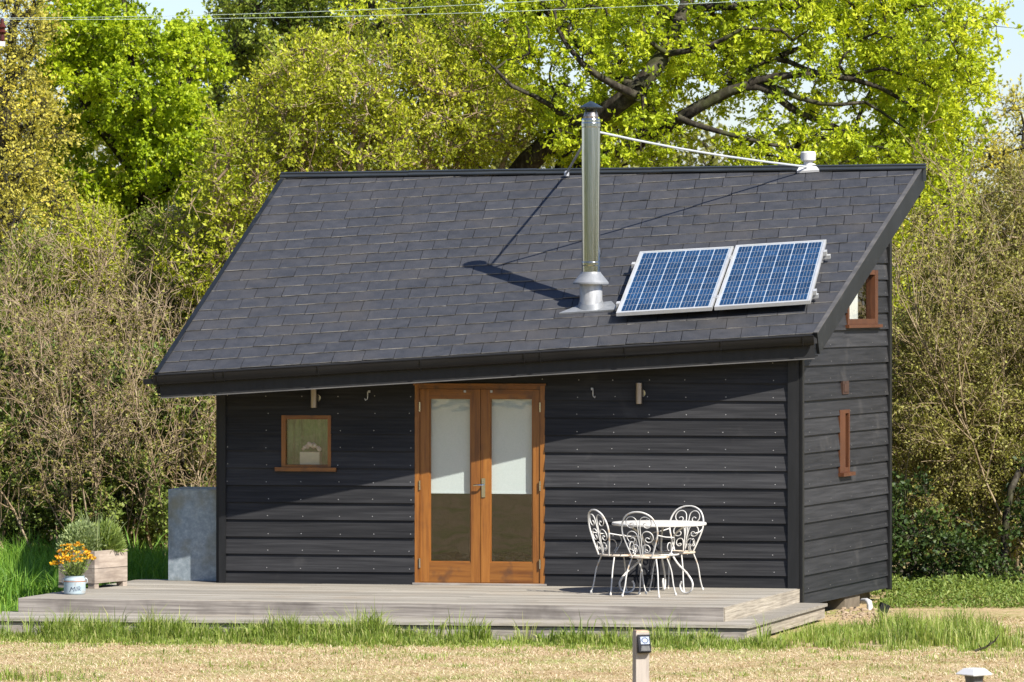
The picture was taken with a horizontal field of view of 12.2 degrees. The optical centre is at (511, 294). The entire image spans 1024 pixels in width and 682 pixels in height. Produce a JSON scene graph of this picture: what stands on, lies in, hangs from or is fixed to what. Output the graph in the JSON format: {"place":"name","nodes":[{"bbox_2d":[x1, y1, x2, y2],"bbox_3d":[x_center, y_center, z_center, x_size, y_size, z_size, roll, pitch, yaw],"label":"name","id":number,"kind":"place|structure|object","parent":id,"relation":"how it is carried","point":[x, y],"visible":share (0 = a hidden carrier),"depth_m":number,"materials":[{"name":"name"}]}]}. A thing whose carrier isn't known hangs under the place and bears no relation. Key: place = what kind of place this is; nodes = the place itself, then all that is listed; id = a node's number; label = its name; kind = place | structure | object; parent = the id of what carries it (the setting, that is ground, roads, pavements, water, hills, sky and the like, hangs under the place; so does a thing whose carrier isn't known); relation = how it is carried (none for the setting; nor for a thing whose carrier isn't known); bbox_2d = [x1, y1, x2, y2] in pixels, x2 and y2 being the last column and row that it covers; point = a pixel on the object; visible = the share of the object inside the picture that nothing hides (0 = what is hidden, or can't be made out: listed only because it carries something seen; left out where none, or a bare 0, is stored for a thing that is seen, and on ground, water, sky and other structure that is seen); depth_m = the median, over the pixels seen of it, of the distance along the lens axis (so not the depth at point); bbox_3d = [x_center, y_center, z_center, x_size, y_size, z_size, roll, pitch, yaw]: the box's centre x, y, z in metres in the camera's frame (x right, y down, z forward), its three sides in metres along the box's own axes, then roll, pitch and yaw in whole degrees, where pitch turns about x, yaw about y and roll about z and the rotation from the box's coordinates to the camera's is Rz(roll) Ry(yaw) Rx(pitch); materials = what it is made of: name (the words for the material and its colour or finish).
{"place":"outdoors","nodes":[
{"label":"outdoors","id":0,"kind":"place"},
{"bbox_2d":[43,0,548,17],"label":"overhead wire","id":1,"kind":"object","parent":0,"point":[283,12],"visible":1,"depth_m":57.30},
{"bbox_2d":[0,312,1023,681],"bbox_3d":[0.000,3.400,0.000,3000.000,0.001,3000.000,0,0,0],"label":"meadow ground","id":2,"kind":"structure","parent":0,"point":[1000,612],"depth_m":44.20,"materials":[{"name":"beige plant"}]},
{"bbox_2d":[0,18,5,45],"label":"utility pole","id":3,"kind":"object","parent":2,"relation":"on","point":[2,31],"visible":1,"depth_m":56.97,"materials":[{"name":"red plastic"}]},
{"bbox_2d":[4,0,756,19],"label":"overhead wire","id":4,"kind":"object","parent":3,"relation":"attached to","point":[344,16],"visible":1,"depth_m":57.00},
{"bbox_2d":[16,106,41,256],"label":"distant tree","id":5,"kind":"object","parent":2,"relation":"on","point":[28,215],"visible":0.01,"depth_m":87.82,"materials":[{"name":"green plant"}]},
{"bbox_2d":[0,366,65,552],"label":"evergreen bush","id":6,"kind":"object","parent":2,"relation":"on","point":[11,529],"visible":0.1,"depth_m":59.70,"materials":[{"name":"green plant"}]},
{"bbox_2d":[0,215,92,533],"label":"budding bush","id":7,"kind":"object","parent":2,"relation":"on","point":[35,262],"visible":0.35,"depth_m":60.87,"materials":[{"name":"green plant"}]},
{"bbox_2d":[0,0,102,309],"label":"yellowing tree","id":8,"kind":"object","parent":2,"relation":"on","point":[15,124],"visible":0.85,"depth_m":63.80,"materials":[{"name":"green plant"}]},
{"bbox_2d":[27,516,78,554],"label":"strap leaved plant","id":9,"kind":"object","parent":2,"relation":"on","point":[53,538],"visible":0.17,"depth_m":57.67,"materials":[{"name":"green plant"}]},
{"bbox_2d":[0,251,108,546],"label":"hedge bush","id":10,"kind":"object","parent":2,"relation":"on","point":[72,294],"visible":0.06,"depth_m":62.65,"materials":[{"name":"green plant"}]},
{"bbox_2d":[0,275,127,502],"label":"bare shrub","id":11,"kind":"object","parent":2,"relation":"on","point":[77,324],"visible":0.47,"depth_m":59.45,"materials":[{"name":"beige plant"}]},
{"bbox_2d":[0,201,136,543],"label":"bare shrub","id":12,"kind":"object","parent":2,"relation":"on","point":[87,297],"visible":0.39,"depth_m":59.99,"materials":[{"name":"beige plant"}]},
{"bbox_2d":[0,341,154,552],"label":"bare shrub","id":13,"kind":"object","parent":2,"relation":"on","point":[18,448],"visible":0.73,"depth_m":58.23,"materials":[{"name":"beige plant"}]},
{"bbox_2d":[0,320,165,549],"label":"evergreen bush","id":14,"kind":"object","parent":2,"relation":"on","point":[5,475],"visible":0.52,"depth_m":58.79,"materials":[{"name":"green plant"}]},
{"bbox_2d":[0,521,167,621],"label":"lush grass","id":15,"kind":"structure","parent":2,"relation":"on","point":[27,574],"depth_m":53.13,"materials":[{"name":"green plant"}]},
{"bbox_2d":[20,105,149,355],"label":"distant tree","id":16,"kind":"object","parent":2,"relation":"on","point":[97,150],"visible":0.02,"depth_m":92.15,"materials":[{"name":"green plant"}]},
{"bbox_2d":[0,411,178,554],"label":"evergreen bush","id":17,"kind":"object","parent":2,"relation":"on","point":[115,507],"visible":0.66,"depth_m":58.45,"materials":[{"name":"green plant"}]},
{"bbox_2d":[33,187,147,505],"bbox_3d":[-5.384,1.024,61.509,1.911,4.861,1.613,0,0,-24],"label":"budding bush","id":18,"kind":"object","parent":2,"relation":"on","point":[106,215],"visible":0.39,"depth_m":61.31,"materials":[{"name":"green plant"}]},
{"bbox_2d":[0,343,192,557],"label":"bare shrub","id":19,"kind":"object","parent":2,"relation":"on","point":[74,478],"visible":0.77,"depth_m":58.09,"materials":[{"name":"beige plant"}]},
{"bbox_2d":[0,214,206,538],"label":"bare shrub","id":20,"kind":"object","parent":2,"relation":"on","point":[48,240],"visible":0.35,"depth_m":60.38,"materials":[{"name":"beige plant"}]},
{"bbox_2d":[0,181,210,519],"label":"bare shrub","id":21,"kind":"object","parent":2,"relation":"on","point":[144,283],"visible":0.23,"depth_m":60.45,"materials":[{"name":"beige plant"}]},
{"bbox_2d":[0,233,215,548],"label":"bare shrub","id":22,"kind":"object","parent":2,"relation":"on","point":[62,414],"visible":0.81,"depth_m":58.04,"materials":[{"name":"beige plant"}]},
{"bbox_2d":[50,250,190,539],"bbox_3d":[-5.116,1.500,63.526,2.400,4.206,1.955,0,0,-23],"label":"hedge bush","id":23,"kind":"object","parent":2,"relation":"on","point":[113,320],"visible":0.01,"depth_m":63.25,"materials":[{"name":"green plant"}]},
{"bbox_2d":[35,246,215,549],"bbox_3d":[-4.279,1.437,58.573,3.187,4.040,3.858,0,0,0],"label":"bare shrub","id":24,"kind":"object","parent":2,"relation":"on","point":[139,421],"visible":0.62,"depth_m":58.52,"materials":[{"name":"beige plant"}]},
{"bbox_2d":[13,0,268,316],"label":"maple tree","id":25,"kind":"object","parent":2,"relation":"on","point":[97,64],"visible":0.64,"depth_m":66.00,"materials":[{"name":"green plant"}]},
{"bbox_2d":[72,296,215,551],"bbox_3d":[-4.468,1.732,58.534,3.038,3.453,2.177,0,0,25],"label":"bare shrub","id":26,"kind":"object","parent":2,"relation":"on","point":[131,475],"visible":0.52,"depth_m":58.39,"materials":[{"name":"beige plant"}]},
{"bbox_2d":[123,524,166,555],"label":"arching grass plant","id":27,"kind":"object","parent":2,"relation":"on","point":[138,542],"visible":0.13,"depth_m":58.09,"materials":[{"name":"green plant"}]},
{"bbox_2d":[89,333,215,551],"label":"evergreen bush","id":28,"kind":"object","parent":2,"relation":"on","point":[183,435],"visible":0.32,"depth_m":59.18,"materials":[{"name":"green plant"}]},
{"bbox_2d":[100,256,215,550],"bbox_3d":[-3.832,1.456,60.157,3.265,4.000,2.640,0,0,0],"label":"bare shrub","id":29,"kind":"object","parent":2,"relation":"on","point":[170,312],"visible":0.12,"depth_m":60.20,"materials":[{"name":"beige plant"}]},
{"bbox_2d":[113,190,206,547],"bbox_3d":[-4.529,1.044,61.877,1.814,4.825,1.823,0,0,0],"label":"budding bush","id":30,"kind":"object","parent":2,"relation":"on","point":[154,223],"visible":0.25,"depth_m":61.84,"materials":[{"name":"green plant"}]},
{"bbox_2d":[93,75,237,323],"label":"distant tree","id":31,"kind":"object","parent":2,"relation":"on","point":[124,168],"depth_m":94.52,"materials":[{"name":"green plant"}]},
{"bbox_2d":[116,221,239,473],"bbox_3d":[-3.694,1.244,61.383,3.281,4.422,3.142,0,0,0],"label":"bare shrub","id":32,"kind":"object","parent":2,"relation":"on","point":[179,305],"visible":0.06,"depth_m":61.29,"materials":[{"name":"beige plant"}]},
{"bbox_2d":[143,282,215,545],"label":"hedge bush","id":33,"kind":"object","parent":2,"relation":"on","point":[206,408],"depth_m":62.85,"materials":[{"name":"green plant"}]},
{"bbox_2d":[159,198,246,486],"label":"budding bush","id":34,"kind":"object","parent":2,"relation":"on","point":[216,244],"visible":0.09,"depth_m":61.81,"materials":[{"name":"green plant"}]},
{"bbox_2d":[138,21,373,315],"bbox_3d":[-3.278,-0.015,61.266,3.013,7.007,3.262,0,0,0],"label":"sallow tree","id":35,"kind":"object","parent":2,"relation":"on","point":[291,97],"visible":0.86,"depth_m":60.80,"materials":[{"name":"green plant"}]},
{"bbox_2d":[220,115,377,235],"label":"distant tree","id":36,"kind":"object","parent":2,"relation":"on","point":[273,180],"visible":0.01,"depth_m":89.40,"materials":[{"name":"green plant"}]},
{"bbox_2d":[181,0,490,193],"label":"broadleaf tree","id":37,"kind":"object","parent":2,"relation":"on","point":[244,43],"visible":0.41,"depth_m":70.95,"materials":[{"name":"green plant"}]},
{"bbox_2d":[33,613,723,645],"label":"broad leaved weeds","id":38,"kind":"object","parent":2,"relation":"on","point":[486,635],"visible":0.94,"depth_m":46.71,"materials":[{"name":"green plant"}]},
{"bbox_2d":[336,91,439,170],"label":"distant tree","id":39,"kind":"object","parent":2,"relation":"on","point":[397,142],"visible":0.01,"depth_m":94.89,"materials":[{"name":"green plant"}]},
{"bbox_2d":[0,597,794,651],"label":"long grass","id":40,"kind":"structure","parent":2,"relation":"on","point":[374,630],"depth_m":46.63,"materials":[{"name":"green plant"}]},
{"bbox_2d":[0,579,827,640],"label":"timber deck","id":41,"kind":"structure","parent":2,"relation":"on","point":[214,601],"depth_m":48.01,"materials":[{"name":"grey wood"}]},
{"bbox_2d":[62,575,87,593],"bbox_3d":[-4.489,2.974,49.050,0.226,0.188,0.226,0,0,45],"label":"enamel pail","id":42,"kind":"object","parent":41,"relation":"on","point":[74,584],"visible":1,"depth_m":48.96,"materials":[{"name":"white metal"}]},
{"bbox_2d":[49,541,96,575],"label":"yellow flowers","id":43,"kind":"object","parent":42,"relation":"in","point":[81,560],"visible":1,"depth_m":49.00,"materials":[{"name":"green plant"}]},
{"bbox_2d":[58,549,126,588],"bbox_3d":[-4.411,2.869,50.302,0.470,0.403,0.610,0,0,30],"label":"wooden planter","id":44,"kind":"object","parent":41,"relation":"on","point":[104,566],"visible":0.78,"depth_m":50.12,"materials":[{"name":"wood"}]},
{"bbox_2d":[55,518,106,551],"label":"sage plant","id":45,"kind":"object","parent":44,"relation":"in","point":[71,535],"visible":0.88,"depth_m":50.14,"materials":[{"name":"green plant"}]},
{"bbox_2d":[70,511,122,550],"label":"lavender plant","id":46,"kind":"object","parent":44,"relation":"in","point":[98,526],"visible":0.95,"depth_m":50.19,"materials":[{"name":"green plant"}]},
{"bbox_2d":[90,516,126,552],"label":"rosemary plant","id":47,"kind":"object","parent":44,"relation":"in","point":[115,540],"visible":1,"depth_m":50.25,"materials":[{"name":"green plant"}]},
{"bbox_2d":[168,487,215,580],"bbox_3d":[-3.310,2.578,51.647,0.656,0.980,0.738,0,0,10],"label":"metal cabinet","id":48,"kind":"object","parent":41,"relation":"on","point":[191,533],"visible":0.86,"depth_m":51.30,"materials":[{"name":"grey metal"}]},
{"bbox_2d":[588,509,646,594],"bbox_3d":[1.061,2.632,49.099,0.524,0.875,0.478,0,0,-28],"label":"wrought iron chair","id":49,"kind":"object","parent":41,"relation":"on","point":[615,554],"visible":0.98,"depth_m":49.02,"materials":[{"name":"white metal"}]},
{"bbox_2d":[621,511,676,597],"bbox_3d":[1.381,2.632,48.680,0.478,0.875,0.524,0,0,26],"label":"wrought iron chair","id":50,"kind":"object","parent":41,"relation":"on","point":[642,556],"visible":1,"depth_m":48.55,"materials":[{"name":"white metal"}]},
{"bbox_2d":[612,520,706,593],"bbox_3d":[1.515,2.704,49.220,0.980,0.726,0.980,0,0,0],"label":"bistro table","id":51,"kind":"object","parent":41,"relation":"on","point":[682,524],"visible":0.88,"depth_m":49.10,"materials":[{"name":"white paint"}]},
{"bbox_2d":[648,505,703,591],"bbox_3d":[1.722,2.632,49.639,0.478,0.875,0.524,0,0,30],"label":"wrought iron chair","id":52,"kind":"object","parent":41,"relation":"on","point":[685,551],"visible":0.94,"depth_m":49.72,"materials":[{"name":"white metal"}]},
{"bbox_2d":[271,0,559,181],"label":"sallow tree","id":53,"kind":"object","parent":2,"relation":"on","point":[392,118],"visible":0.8,"depth_m":60.81,"materials":[{"name":"green plant"}]},
{"bbox_2d":[411,83,581,169],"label":"distant tree","id":54,"kind":"object","parent":2,"relation":"on","point":[495,165],"visible":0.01,"depth_m":90.81,"materials":[{"name":"green plant"}]},
{"bbox_2d":[0,644,1013,681],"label":"grass tufts","id":55,"kind":"object","parent":2,"relation":"on","point":[16,675],"visible":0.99,"depth_m":42.35,"materials":[{"name":"beige plant"}]},
{"bbox_2d":[0,636,1023,661],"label":"sparse grass","id":56,"kind":"structure","parent":2,"relation":"on","point":[452,647],"depth_m":45.88,"materials":[{"name":"plant"}]},
{"bbox_2d":[1,639,1022,681],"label":"grass tufts","id":57,"kind":"object","parent":2,"relation":"on","point":[1015,670],"visible":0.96,"depth_m":43.86,"materials":[{"name":"beige plant"}]},
{"bbox_2d":[0,615,1023,681],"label":"cut hay","id":58,"kind":"object","parent":2,"relation":"on","point":[486,659],"visible":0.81,"depth_m":44.00},
{"bbox_2d":[143,101,925,609],"bbox_3d":[0.405,0.695,51.818,7.865,5.509,5.199,0,0,8],"label":"timber cabin","id":59,"kind":"object","parent":2,"relation":"on","point":[473,333],"visible":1,"depth_m":50.75,"materials":[{"name":"paint"}]},
{"bbox_2d":[275,415,336,471],"bbox_3d":[-2.163,1.588,50.981,0.738,0.915,0.383,0,0,10],"label":"window","id":60,"kind":"structure","parent":59,"relation":"in","point":[296,430],"depth_m":51.14,"materials":[{"name":"orange wood"}]},
{"bbox_2d":[311,389,320,407],"bbox_3d":[-2.088,1.094,50.766,0.085,0.204,0.124,0,0,17],"label":"wall lamp","id":61,"kind":"object","parent":59,"relation":"attached to","point":[315,397],"visible":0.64,"depth_m":50.71,"materials":[{"name":"metal"}]},
{"bbox_2d":[419,389,480,581],"bbox_3d":[-0.655,2.019,50.625,0.665,2.042,0.097,0,0,7],"label":"door","id":62,"kind":"structure","parent":59,"relation":"in","point":[450,419],"depth_m":50.63,"materials":[{"name":"orange wood"}]},
{"bbox_2d":[473,389,540,582],"bbox_3d":[-0.052,2.019,50.503,0.726,2.042,0.163,0,0,3],"label":"door","id":63,"kind":"structure","parent":59,"relation":"in","point":[510,418],"depth_m":50.53,"materials":[{"name":"orange wood"}]},
{"bbox_2d":[636,383,645,403],"bbox_3d":[1.349,1.032,50.182,0.085,0.220,0.124,0,0,17],"label":"wall lamp","id":64,"kind":"object","parent":59,"relation":"attached to","point":[640,392],"visible":1,"depth_m":50.13,"materials":[{"name":"metal"}]},
{"bbox_2d":[615,246,733,315],"bbox_3d":[1.744,-0.151,50.968,1.093,0.753,1.682,0,0,11],"label":"photovoltaic module","id":65,"kind":"object","parent":59,"relation":"on","point":[674,281],"visible":1,"depth_m":50.91,"materials":[{"name":"blue glass"}]},
{"bbox_2d":[714,240,830,309],"bbox_3d":[2.777,-0.219,50.960,1.309,0.762,1.522,0,0,0],"label":"photovoltaic module","id":66,"kind":"object","parent":59,"relation":"on","point":[771,274],"visible":1,"depth_m":50.89,"materials":[{"name":"blue glass"}]},
{"bbox_2d":[838,409,855,476],"bbox_3d":[3.573,1.594,51.534,0.145,0.714,0.466,0,0,20],"label":"window","id":67,"kind":"structure","parent":59,"relation":"in","point":[844,417],"depth_m":51.49,"materials":[{"name":"brown wood"}]},
{"bbox_2d":[845,270,882,327],"bbox_3d":[3.766,0.042,52.201,0.215,0.631,1.363,0,0,20],"label":"window","id":68,"kind":"structure","parent":59,"relation":"in","point":[871,321],"depth_m":52.65,"materials":[{"name":"brown wood"}]},
{"bbox_2d":[545,93,679,168],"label":"distant tree","id":69,"kind":"object","parent":2,"relation":"on","point":[623,162],"visible":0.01,"depth_m":97.86,"materials":[{"name":"green plant"}]},
{"bbox_2d":[632,630,648,681],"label":"timber post","id":70,"kind":"object","parent":2,"relation":"on","point":[640,667],"visible":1,"depth_m":32.96,"materials":[{"name":"beige wood"}]},
{"bbox_2d":[637,635,650,652],"bbox_3d":[0.912,2.406,32.929,0.088,0.128,0.052,0,0,-14],"label":"solar lamp","id":71,"kind":"object","parent":70,"relation":"attached to","point":[643,643],"visible":1,"depth_m":32.92,"materials":[{"name":"black plastic"}]},
{"bbox_2d":[329,0,1023,203],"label":"oak tree","id":72,"kind":"object","parent":2,"relation":"on","point":[665,51],"visible":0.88,"depth_m":60.36,"materials":[{"name":"green plant"}]},
{"bbox_2d":[630,98,739,166],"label":"distant tree","id":73,"kind":"object","parent":2,"relation":"on","point":[702,159],"visible":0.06,"depth_m":89.76,"materials":[{"name":"green plant"}]},
{"bbox_2d":[706,112,841,165],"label":"distant tree","id":74,"kind":"object","parent":2,"relation":"on","point":[773,141],"visible":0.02,"depth_m":95.63,"materials":[{"name":"green plant"}]},
{"bbox_2d":[825,607,895,621],"bbox_3d":[3.695,3.387,51.213,0.879,0.046,3.241,0,0,8],"label":"rubble","id":75,"kind":"object","parent":2,"relation":"on","point":[841,611],"visible":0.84,"depth_m":50.88,"materials":[{"name":"beige stone"}]},
{"bbox_2d":[801,112,946,364],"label":"distant tree","id":76,"kind":"object","parent":2,"relation":"on","point":[894,285],"visible":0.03,"depth_m":91.63,"materials":[{"name":"green plant"}]},
{"bbox_2d":[878,602,889,612],"bbox_3d":[3.926,3.326,50.479,0.139,0.168,0.081,0,0,0],"label":"garden spotlight","id":77,"kind":"object","parent":2,"relation":"on","point":[882,605],"visible":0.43,"depth_m":50.45,"materials":[{"name":"black plastic"}]},
{"bbox_2d":[748,601,1023,652],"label":"long grass","id":78,"kind":"structure","parent":2,"relation":"on","point":[902,630],"depth_m":46.48,"materials":[{"name":"green plant"}]},
{"bbox_2d":[892,294,965,570],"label":"budding bush","id":79,"kind":"object","parent":2,"relation":"on","point":[902,325],"visible":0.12,"depth_m":57.13,"materials":[{"name":"green plant"}]},
{"bbox_2d":[892,143,989,394],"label":"distant tree","id":80,"kind":"object","parent":2,"relation":"on","point":[987,172],"visible":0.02,"depth_m":97.37,"materials":[{"name":"green plant"}]},
{"bbox_2d":[892,141,999,294],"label":"young birch","id":81,"kind":"object","parent":2,"relation":"on","point":[942,202],"visible":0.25,"depth_m":65.72,"materials":[{"name":"green plant"}]},
{"bbox_2d":[870,569,1023,608],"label":"ground weeds","id":82,"kind":"object","parent":2,"relation":"on","point":[994,589],"visible":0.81,"depth_m":52.84,"materials":[{"name":"green plant"}]},
{"bbox_2d":[892,287,1001,562],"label":"hedge bush","id":83,"kind":"object","parent":2,"relation":"on","point":[897,430],"depth_m":60.75,"materials":[{"name":"green plant"}]},
{"bbox_2d":[892,413,1016,591],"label":"ivy bush","id":84,"kind":"object","parent":2,"relation":"on","point":[905,531],"visible":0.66,"depth_m":54.74,"materials":[{"name":"green plant"}]},
{"bbox_2d":[892,321,1022,566],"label":"budding bush","id":85,"kind":"object","parent":2,"relation":"on","point":[927,434],"visible":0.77,"depth_m":55.64,"materials":[{"name":"green plant"}]},
{"bbox_2d":[899,237,1015,533],"bbox_3d":[5.523,1.330,57.660,1.771,4.245,1.813,0,0,0],"label":"budding bush","id":86,"kind":"object","parent":2,"relation":"on","point":[956,257],"visible":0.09,"depth_m":57.56,"materials":[{"name":"green plant"}]},
{"bbox_2d":[892,96,1023,548],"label":"bare shrub","id":87,"kind":"object","parent":2,"relation":"on","point":[1020,293],"visible":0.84,"depth_m":55.48,"materials":[{"name":"brown plant"}]},
{"bbox_2d":[892,151,1023,584],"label":"bare shrub","id":88,"kind":"object","parent":2,"relation":"on","point":[974,282],"visible":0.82,"depth_m":55.38,"materials":[{"name":"brown plant"}]},
{"bbox_2d":[892,171,1023,552],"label":"bare shrub","id":89,"kind":"object","parent":2,"relation":"on","point":[944,247],"visible":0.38,"depth_m":56.54,"materials":[{"name":"brown plant"}]},
{"bbox_2d":[892,74,1023,288],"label":"hedgerow tree","id":90,"kind":"object","parent":2,"relation":"on","point":[1001,152],"visible":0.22,"depth_m":77.64,"materials":[{"name":"green plant"}]},
{"bbox_2d":[892,235,1023,576],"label":"bare shrub","id":91,"kind":"object","parent":2,"relation":"on","point":[925,415],"visible":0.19,"depth_m":56.08,"materials":[{"name":"brown plant"}]},
{"bbox_2d":[892,162,1023,568],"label":"bare shrub","id":92,"kind":"object","parent":2,"relation":"on","point":[907,272],"visible":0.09,"depth_m":58.23,"materials":[{"name":"brown plant"}]},
{"bbox_2d":[911,363,1023,585],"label":"ivy bush","id":93,"kind":"object","parent":2,"relation":"on","point":[1005,530],"visible":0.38,"depth_m":55.16,"materials":[{"name":"green plant"}]},
{"bbox_2d":[917,344,1023,575],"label":"budding bush","id":94,"kind":"object","parent":2,"relation":"on","point":[1004,476],"visible":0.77,"depth_m":55.61,"materials":[{"name":"green plant"}]},
{"bbox_2d":[956,667,991,681],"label":"bollard lantern","id":95,"kind":"object","parent":2,"relation":"on","point":[974,674],"visible":1,"depth_m":30.96,"materials":[{"name":"white plastic"}]},
{"bbox_2d":[943,155,1023,567],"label":"budding bush","id":96,"kind":"object","parent":2,"relation":"on","point":[1004,205],"visible":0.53,"depth_m":57.16,"materials":[{"name":"green plant"}]},
{"bbox_2d":[947,254,1023,561],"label":"hedge bush","id":97,"kind":"object","parent":2,"relation":"on","point":[993,354],"depth_m":60.72,"materials":[{"name":"green plant"}]},
{"bbox_2d":[975,635,998,651],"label":"dead branch","id":98,"kind":"object","parent":2,"relation":"on","point":[984,647],"visible":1,"depth_m":45.26,"materials":[{"name":"brown wood"}]},
{"bbox_2d":[970,313,1023,559],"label":"budding bush","id":99,"kind":"object","parent":2,"relation":"on","point":[1021,365],"visible":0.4,"depth_m":56.31,"materials":[{"name":"green plant"}]},
{"bbox_2d":[0,0,1023,292],"label":"sky","id":100,"kind":"structure","parent":0,"point":[1012,66],"materials":[{"name":"white"}]}
]}

